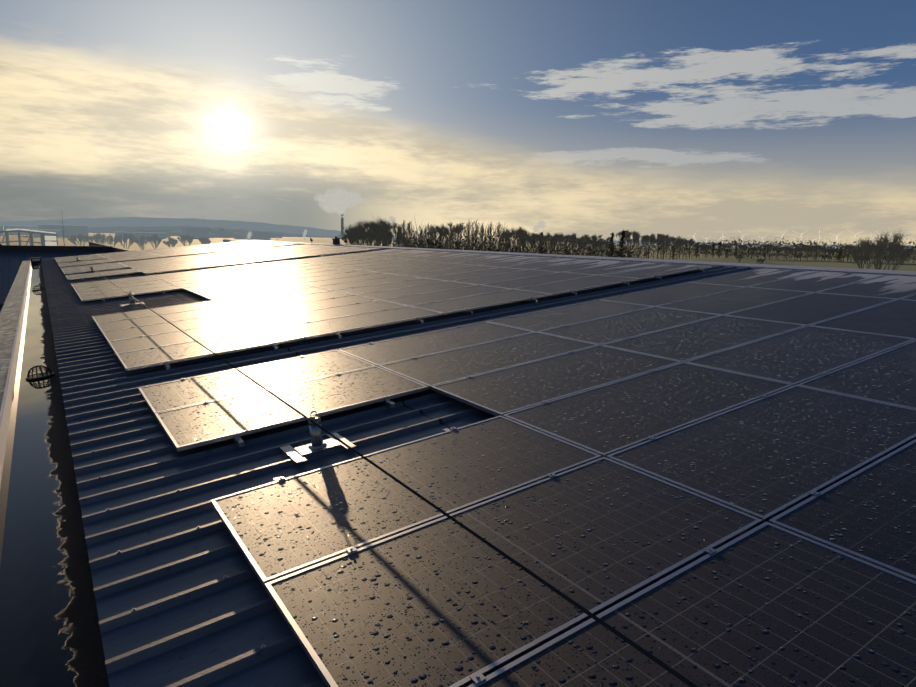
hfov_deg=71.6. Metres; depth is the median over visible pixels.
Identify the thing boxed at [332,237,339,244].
roof vent stack
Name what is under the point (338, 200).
steam plume
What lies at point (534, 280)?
solar panel
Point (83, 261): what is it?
solar panel
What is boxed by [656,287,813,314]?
solar panel
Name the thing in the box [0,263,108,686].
gutter water
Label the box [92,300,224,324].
solar panel
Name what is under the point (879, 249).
tree
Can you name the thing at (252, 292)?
solar panel
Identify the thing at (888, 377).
solar panel
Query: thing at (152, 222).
hills
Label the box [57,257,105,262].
solar panel
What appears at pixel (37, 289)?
gutter strainer
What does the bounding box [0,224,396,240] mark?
town buildings
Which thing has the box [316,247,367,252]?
solar panel
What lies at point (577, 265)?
solar panel
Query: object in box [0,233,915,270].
ground
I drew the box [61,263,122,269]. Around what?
solar panel
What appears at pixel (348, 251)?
solar panel
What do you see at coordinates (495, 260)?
solar panel
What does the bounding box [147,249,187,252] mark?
solar panel
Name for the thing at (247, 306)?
solar panel
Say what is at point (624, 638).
lifeline steel cable
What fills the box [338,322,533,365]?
solar panel
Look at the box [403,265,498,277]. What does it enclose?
solar panel
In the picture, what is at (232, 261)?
solar panel
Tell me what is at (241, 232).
hills
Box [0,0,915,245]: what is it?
sky
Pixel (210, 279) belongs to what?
solar panel
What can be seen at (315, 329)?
solar panel
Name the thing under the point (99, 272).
solar panel
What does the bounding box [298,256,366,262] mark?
solar panel
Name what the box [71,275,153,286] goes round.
solar panel
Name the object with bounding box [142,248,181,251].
solar panel
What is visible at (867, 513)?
solar panel
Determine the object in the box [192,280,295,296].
solar panel
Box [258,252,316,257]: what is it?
solar panel
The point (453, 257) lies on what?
solar panel
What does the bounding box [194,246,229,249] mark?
solar panel
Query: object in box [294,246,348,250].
solar panel
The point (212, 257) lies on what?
solar panel
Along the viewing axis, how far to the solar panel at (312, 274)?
17.98 m
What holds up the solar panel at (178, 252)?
on the roof sheet main slope
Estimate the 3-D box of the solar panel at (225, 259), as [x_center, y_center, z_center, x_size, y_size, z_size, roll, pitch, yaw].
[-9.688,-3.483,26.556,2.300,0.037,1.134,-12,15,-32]
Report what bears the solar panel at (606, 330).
on the roof sheet main slope
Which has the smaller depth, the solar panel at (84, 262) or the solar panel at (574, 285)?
the solar panel at (574, 285)
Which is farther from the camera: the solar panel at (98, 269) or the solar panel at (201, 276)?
the solar panel at (98, 269)
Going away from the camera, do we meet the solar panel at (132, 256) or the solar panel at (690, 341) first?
the solar panel at (690, 341)
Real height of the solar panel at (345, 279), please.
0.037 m
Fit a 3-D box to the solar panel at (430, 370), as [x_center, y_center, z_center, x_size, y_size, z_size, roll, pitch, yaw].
[0.376,0.149,7.278,2.300,0.037,1.134,-12,15,-32]
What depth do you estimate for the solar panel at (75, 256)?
39.47 m
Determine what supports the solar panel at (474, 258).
on the roof sheet main slope
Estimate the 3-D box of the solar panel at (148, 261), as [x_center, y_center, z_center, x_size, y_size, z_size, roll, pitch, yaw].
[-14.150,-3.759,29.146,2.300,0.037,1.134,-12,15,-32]
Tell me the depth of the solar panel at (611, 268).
14.69 m
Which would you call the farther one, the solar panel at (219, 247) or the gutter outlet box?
the gutter outlet box
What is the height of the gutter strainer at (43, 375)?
0.161 m
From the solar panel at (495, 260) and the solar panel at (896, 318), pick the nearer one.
the solar panel at (896, 318)
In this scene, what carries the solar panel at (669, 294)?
on the roof sheet main slope
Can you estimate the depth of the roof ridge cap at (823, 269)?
15.45 m
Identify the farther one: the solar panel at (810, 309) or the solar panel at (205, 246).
the solar panel at (205, 246)
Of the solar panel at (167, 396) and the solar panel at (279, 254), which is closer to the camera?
the solar panel at (167, 396)
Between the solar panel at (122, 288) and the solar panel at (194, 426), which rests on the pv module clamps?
the solar panel at (194, 426)
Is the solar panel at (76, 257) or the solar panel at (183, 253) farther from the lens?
the solar panel at (76, 257)
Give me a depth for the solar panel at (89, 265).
28.89 m
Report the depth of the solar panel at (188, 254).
33.04 m
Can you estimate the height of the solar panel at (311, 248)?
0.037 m
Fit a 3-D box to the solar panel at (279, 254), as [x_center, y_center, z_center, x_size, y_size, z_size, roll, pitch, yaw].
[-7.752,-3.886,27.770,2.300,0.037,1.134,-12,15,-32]
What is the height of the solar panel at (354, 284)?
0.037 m
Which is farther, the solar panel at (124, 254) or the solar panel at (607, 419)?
the solar panel at (124, 254)
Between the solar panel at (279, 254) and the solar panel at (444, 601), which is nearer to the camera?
the solar panel at (444, 601)
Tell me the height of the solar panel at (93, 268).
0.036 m
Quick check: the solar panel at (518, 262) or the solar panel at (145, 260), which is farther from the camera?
the solar panel at (145, 260)
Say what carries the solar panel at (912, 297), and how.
on the roof sheet main slope
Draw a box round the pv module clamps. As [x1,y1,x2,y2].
[63,242,915,684]
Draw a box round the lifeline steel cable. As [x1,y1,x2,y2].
[74,256,697,686]
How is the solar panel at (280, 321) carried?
on the roof sheet main slope
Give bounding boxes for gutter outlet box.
[30,257,40,263]
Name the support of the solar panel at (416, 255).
on the roof sheet main slope
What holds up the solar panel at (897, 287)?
on the roof sheet main slope
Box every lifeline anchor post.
[120,291,144,306]
[280,411,355,462]
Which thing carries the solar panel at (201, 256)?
on the roof sheet main slope
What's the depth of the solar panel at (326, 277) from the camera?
17.02 m
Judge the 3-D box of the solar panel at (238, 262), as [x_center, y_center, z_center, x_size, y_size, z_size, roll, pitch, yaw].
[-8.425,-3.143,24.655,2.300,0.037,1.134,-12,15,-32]
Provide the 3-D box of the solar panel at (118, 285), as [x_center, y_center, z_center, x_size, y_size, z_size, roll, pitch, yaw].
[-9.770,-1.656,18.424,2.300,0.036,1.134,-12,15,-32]
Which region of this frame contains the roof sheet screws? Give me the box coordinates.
[47,274,340,648]
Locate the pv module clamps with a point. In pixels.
(477, 678)
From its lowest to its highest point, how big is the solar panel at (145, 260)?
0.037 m
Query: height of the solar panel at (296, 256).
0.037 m
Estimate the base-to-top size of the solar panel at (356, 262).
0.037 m
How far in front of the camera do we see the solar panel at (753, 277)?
11.82 m
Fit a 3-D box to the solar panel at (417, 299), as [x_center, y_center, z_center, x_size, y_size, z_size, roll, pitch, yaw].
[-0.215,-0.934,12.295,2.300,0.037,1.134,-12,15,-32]
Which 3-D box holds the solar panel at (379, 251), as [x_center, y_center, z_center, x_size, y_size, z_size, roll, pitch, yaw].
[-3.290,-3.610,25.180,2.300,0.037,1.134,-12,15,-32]
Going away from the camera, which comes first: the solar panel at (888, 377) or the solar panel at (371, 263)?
the solar panel at (888, 377)
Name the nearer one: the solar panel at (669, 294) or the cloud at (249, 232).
the solar panel at (669, 294)
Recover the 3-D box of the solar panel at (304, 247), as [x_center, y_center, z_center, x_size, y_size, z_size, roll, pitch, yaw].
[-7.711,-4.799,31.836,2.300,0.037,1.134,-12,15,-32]
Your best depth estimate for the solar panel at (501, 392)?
6.20 m
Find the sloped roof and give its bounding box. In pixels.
[0,251,112,303]
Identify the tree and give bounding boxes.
[845,230,915,269]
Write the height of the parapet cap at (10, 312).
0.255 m
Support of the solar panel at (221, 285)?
on the roof sheet main slope
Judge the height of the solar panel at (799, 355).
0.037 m
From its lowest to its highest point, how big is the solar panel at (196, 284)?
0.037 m
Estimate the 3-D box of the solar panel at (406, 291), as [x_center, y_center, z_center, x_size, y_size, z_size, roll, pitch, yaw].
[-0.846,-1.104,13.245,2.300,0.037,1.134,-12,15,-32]
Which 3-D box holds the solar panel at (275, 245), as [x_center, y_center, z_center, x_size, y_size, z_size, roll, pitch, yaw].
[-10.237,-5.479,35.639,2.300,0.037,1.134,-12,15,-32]
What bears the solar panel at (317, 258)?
on the roof sheet main slope
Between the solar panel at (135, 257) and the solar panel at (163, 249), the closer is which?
the solar panel at (135, 257)
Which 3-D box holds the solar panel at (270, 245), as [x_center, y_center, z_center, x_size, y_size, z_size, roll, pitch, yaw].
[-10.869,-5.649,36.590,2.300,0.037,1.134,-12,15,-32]
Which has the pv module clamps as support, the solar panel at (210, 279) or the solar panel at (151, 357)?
the solar panel at (151, 357)
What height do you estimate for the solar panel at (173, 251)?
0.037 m
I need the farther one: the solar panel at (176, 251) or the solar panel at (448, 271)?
the solar panel at (176, 251)
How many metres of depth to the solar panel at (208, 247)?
39.22 m
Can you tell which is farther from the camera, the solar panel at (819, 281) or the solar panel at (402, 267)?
the solar panel at (402, 267)
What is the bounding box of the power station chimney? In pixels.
[335,214,343,237]
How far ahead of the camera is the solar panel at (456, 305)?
11.23 m
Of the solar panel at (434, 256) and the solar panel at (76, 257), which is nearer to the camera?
the solar panel at (434, 256)
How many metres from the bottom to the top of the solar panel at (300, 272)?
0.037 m
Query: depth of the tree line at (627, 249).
279.87 m
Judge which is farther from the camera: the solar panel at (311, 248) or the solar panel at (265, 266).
the solar panel at (311, 248)
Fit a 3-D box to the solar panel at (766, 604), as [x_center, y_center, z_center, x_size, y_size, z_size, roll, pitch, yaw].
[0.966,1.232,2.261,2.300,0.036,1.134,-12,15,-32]
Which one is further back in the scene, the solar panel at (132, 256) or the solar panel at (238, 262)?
the solar panel at (132, 256)
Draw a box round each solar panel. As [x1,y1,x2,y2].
[54,254,97,258]
[55,255,95,258]
[55,255,99,259]
[56,256,101,260]
[56,256,102,261]
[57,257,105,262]
[58,259,109,263]
[58,260,111,264]
[59,260,114,266]
[61,262,118,268]
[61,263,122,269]
[62,265,124,271]
[63,266,128,273]
[65,268,134,277]
[67,270,139,279]
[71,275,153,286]
[73,277,159,289]
[75,280,164,292]
[77,282,172,295]
[79,285,181,301]
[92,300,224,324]
[97,306,239,332]
[98,251,139,254]
[100,251,141,255]
[102,312,257,343]
[103,253,144,256]
[104,252,145,255]
[105,253,150,257]
[107,254,153,258]
[108,319,277,354]
[110,254,155,259]
[111,255,160,259]
[113,256,165,261]
[116,327,304,370]
[118,257,170,262]
[120,258,175,263]
[123,259,180,265]
[128,260,185,267]
[130,261,190,268]
[133,262,198,269]
[138,263,204,271]
[138,350,375,415]
[141,265,212,273]
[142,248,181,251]
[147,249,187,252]
[150,268,226,277]
[151,249,193,253]
[154,250,196,253]
[155,366,427,451]
[156,250,201,254]
[156,269,234,279]
[161,251,206,255]
[163,271,243,281]
[165,251,213,256]
[168,273,255,284]
[171,253,221,257]
[175,275,268,288]
[176,253,225,258]
[181,254,233,259]
[183,278,281,292]
[185,245,223,248]
[186,255,241,260]
[190,245,228,248]
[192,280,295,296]
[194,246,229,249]
[195,257,256,262]
[198,246,239,249]
[200,257,265,264]
[202,283,312,300]
[208,259,273,266]
[211,415,601,587]
[213,287,332,305]
[222,261,289,268]
[226,291,351,311]
[230,262,304,270]
[232,242,272,245]
[240,263,314,272]
[242,243,281,246]
[242,295,376,318]
[249,265,330,274]
[250,243,291,246]
[251,251,305,256]
[254,244,298,247]
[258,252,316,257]
[259,267,344,277]
[259,300,405,327]
[265,457,762,686]
[266,253,329,259]
[267,244,310,248]
[271,268,361,279]
[274,245,316,248]
[279,245,329,249]
[281,306,442,338]
[284,270,378,282]
[287,255,353,261]
[290,246,333,250]
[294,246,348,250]
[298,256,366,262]
[298,273,397,286]
[304,247,353,251]
[307,257,378,264]
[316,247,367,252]
[316,275,419,290]
[322,258,391,266]
[323,248,380,253]
[332,259,411,267]
[334,278,446,294]
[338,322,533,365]
[342,249,405,254]
[347,260,428,269]
[354,250,420,255]
[357,281,475,299]
[363,262,451,272]
[367,250,434,257]
[378,332,598,388]
[382,263,472,274]
[382,285,509,305]
[383,251,450,258]
[400,252,468,259]
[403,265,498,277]
[411,289,550,314]
[416,253,489,261]
[427,267,528,280]
[431,345,681,415]
[434,254,513,262]
[452,270,558,284]
[454,255,538,264]
[467,522,915,686]
[479,257,563,266]
[481,272,594,288]
[486,300,653,331]
[503,362,792,456]
[504,258,595,269]
[516,275,638,295]
[530,260,629,271]
[538,307,720,344]
[565,261,668,274]
[600,282,743,306]
[601,263,711,279]
[602,315,806,361]
[606,385,915,522]
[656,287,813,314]
[686,326,915,385]
[691,268,818,286]
[725,293,896,325]
[749,271,884,292]
[768,439,915,580]
[797,340,915,408]
[809,299,915,338]
[816,275,915,299]
[901,295,915,300]
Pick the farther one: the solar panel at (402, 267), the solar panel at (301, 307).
the solar panel at (402, 267)
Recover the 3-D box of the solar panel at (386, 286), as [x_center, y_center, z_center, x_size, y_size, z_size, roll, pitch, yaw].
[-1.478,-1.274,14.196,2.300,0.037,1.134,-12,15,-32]
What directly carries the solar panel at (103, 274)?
on the roof sheet main slope
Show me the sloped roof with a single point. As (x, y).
(10, 263)
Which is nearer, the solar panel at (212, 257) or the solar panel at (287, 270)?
the solar panel at (287, 270)
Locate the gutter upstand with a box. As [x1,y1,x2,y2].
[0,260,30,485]
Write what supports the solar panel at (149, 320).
on the roof sheet main slope
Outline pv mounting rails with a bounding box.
[70,245,704,481]
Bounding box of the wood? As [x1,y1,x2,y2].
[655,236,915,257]
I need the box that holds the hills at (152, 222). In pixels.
[0,217,915,249]
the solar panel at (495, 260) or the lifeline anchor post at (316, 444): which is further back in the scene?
the solar panel at (495, 260)
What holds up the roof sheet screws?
attached to the roof sheet main slope
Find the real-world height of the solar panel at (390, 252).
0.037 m
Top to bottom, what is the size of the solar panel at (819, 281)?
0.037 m
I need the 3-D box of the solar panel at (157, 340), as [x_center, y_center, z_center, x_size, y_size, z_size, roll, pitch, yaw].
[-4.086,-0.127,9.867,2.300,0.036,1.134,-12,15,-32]
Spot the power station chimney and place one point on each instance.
(342, 225)
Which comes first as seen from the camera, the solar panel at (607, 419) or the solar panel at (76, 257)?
the solar panel at (607, 419)
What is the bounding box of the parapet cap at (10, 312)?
[0,260,29,409]
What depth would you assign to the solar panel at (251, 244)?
39.50 m
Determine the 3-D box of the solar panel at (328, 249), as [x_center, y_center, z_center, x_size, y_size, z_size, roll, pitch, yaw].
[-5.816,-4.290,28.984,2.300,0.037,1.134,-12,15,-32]
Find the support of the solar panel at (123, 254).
on the roof sheet main slope
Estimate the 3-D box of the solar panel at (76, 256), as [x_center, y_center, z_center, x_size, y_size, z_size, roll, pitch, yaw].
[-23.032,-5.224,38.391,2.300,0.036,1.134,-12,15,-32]
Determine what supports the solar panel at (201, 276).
on the roof sheet main slope
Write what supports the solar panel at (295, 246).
on the roof sheet main slope
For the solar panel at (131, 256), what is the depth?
34.87 m
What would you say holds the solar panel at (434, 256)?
on the roof sheet main slope
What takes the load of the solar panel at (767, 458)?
on the roof sheet main slope
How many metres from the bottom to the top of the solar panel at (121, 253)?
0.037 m
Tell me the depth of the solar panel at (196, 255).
31.31 m
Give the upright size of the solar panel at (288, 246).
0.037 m
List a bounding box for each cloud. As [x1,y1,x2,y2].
[247,220,540,238]
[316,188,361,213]
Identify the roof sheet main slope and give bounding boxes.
[41,241,904,686]
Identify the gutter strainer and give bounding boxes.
[25,365,54,379]
[32,285,43,290]
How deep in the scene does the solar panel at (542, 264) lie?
16.60 m
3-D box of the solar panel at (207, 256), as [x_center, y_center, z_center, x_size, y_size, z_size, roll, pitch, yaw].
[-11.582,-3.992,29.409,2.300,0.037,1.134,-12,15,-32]
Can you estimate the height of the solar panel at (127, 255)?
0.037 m
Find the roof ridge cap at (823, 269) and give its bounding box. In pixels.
[253,240,915,275]
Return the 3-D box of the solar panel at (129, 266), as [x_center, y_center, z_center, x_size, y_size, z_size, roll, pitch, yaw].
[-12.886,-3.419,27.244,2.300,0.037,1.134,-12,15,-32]
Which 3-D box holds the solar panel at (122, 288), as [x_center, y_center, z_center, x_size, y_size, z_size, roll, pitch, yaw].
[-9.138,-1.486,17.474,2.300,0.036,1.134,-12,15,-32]
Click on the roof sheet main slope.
(195, 619)
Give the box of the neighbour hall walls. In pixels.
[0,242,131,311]
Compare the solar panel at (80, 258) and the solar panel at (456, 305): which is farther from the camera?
the solar panel at (80, 258)
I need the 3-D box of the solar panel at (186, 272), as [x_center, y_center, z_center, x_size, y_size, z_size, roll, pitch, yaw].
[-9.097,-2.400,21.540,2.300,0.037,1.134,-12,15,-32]
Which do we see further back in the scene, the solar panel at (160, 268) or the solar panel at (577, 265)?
the solar panel at (160, 268)
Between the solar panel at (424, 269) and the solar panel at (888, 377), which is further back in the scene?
the solar panel at (424, 269)
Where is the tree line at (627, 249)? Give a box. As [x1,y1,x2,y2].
[374,215,915,263]
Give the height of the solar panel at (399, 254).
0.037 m
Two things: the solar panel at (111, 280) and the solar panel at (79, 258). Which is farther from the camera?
the solar panel at (79, 258)
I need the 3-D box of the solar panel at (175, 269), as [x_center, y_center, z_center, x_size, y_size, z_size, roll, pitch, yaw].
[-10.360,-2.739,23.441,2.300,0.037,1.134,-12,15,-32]
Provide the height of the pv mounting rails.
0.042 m
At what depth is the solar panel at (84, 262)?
31.76 m
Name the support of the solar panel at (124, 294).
on the roof sheet main slope
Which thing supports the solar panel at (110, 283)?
on the roof sheet main slope
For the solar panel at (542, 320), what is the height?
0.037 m
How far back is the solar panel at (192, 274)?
20.57 m
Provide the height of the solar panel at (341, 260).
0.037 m
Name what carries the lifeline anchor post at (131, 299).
on the roof sheet main slope
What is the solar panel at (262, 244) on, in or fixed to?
on the roof sheet main slope
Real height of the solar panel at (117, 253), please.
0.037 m
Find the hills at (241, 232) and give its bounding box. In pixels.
[88,226,334,237]
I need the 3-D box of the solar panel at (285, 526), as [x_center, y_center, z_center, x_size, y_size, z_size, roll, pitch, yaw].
[-0.297,0.892,4.163,2.300,0.036,1.134,-12,15,-32]
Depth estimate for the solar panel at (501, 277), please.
14.42 m
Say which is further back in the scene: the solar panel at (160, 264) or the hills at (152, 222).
the hills at (152, 222)
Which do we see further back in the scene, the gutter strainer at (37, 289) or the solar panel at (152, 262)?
the solar panel at (152, 262)

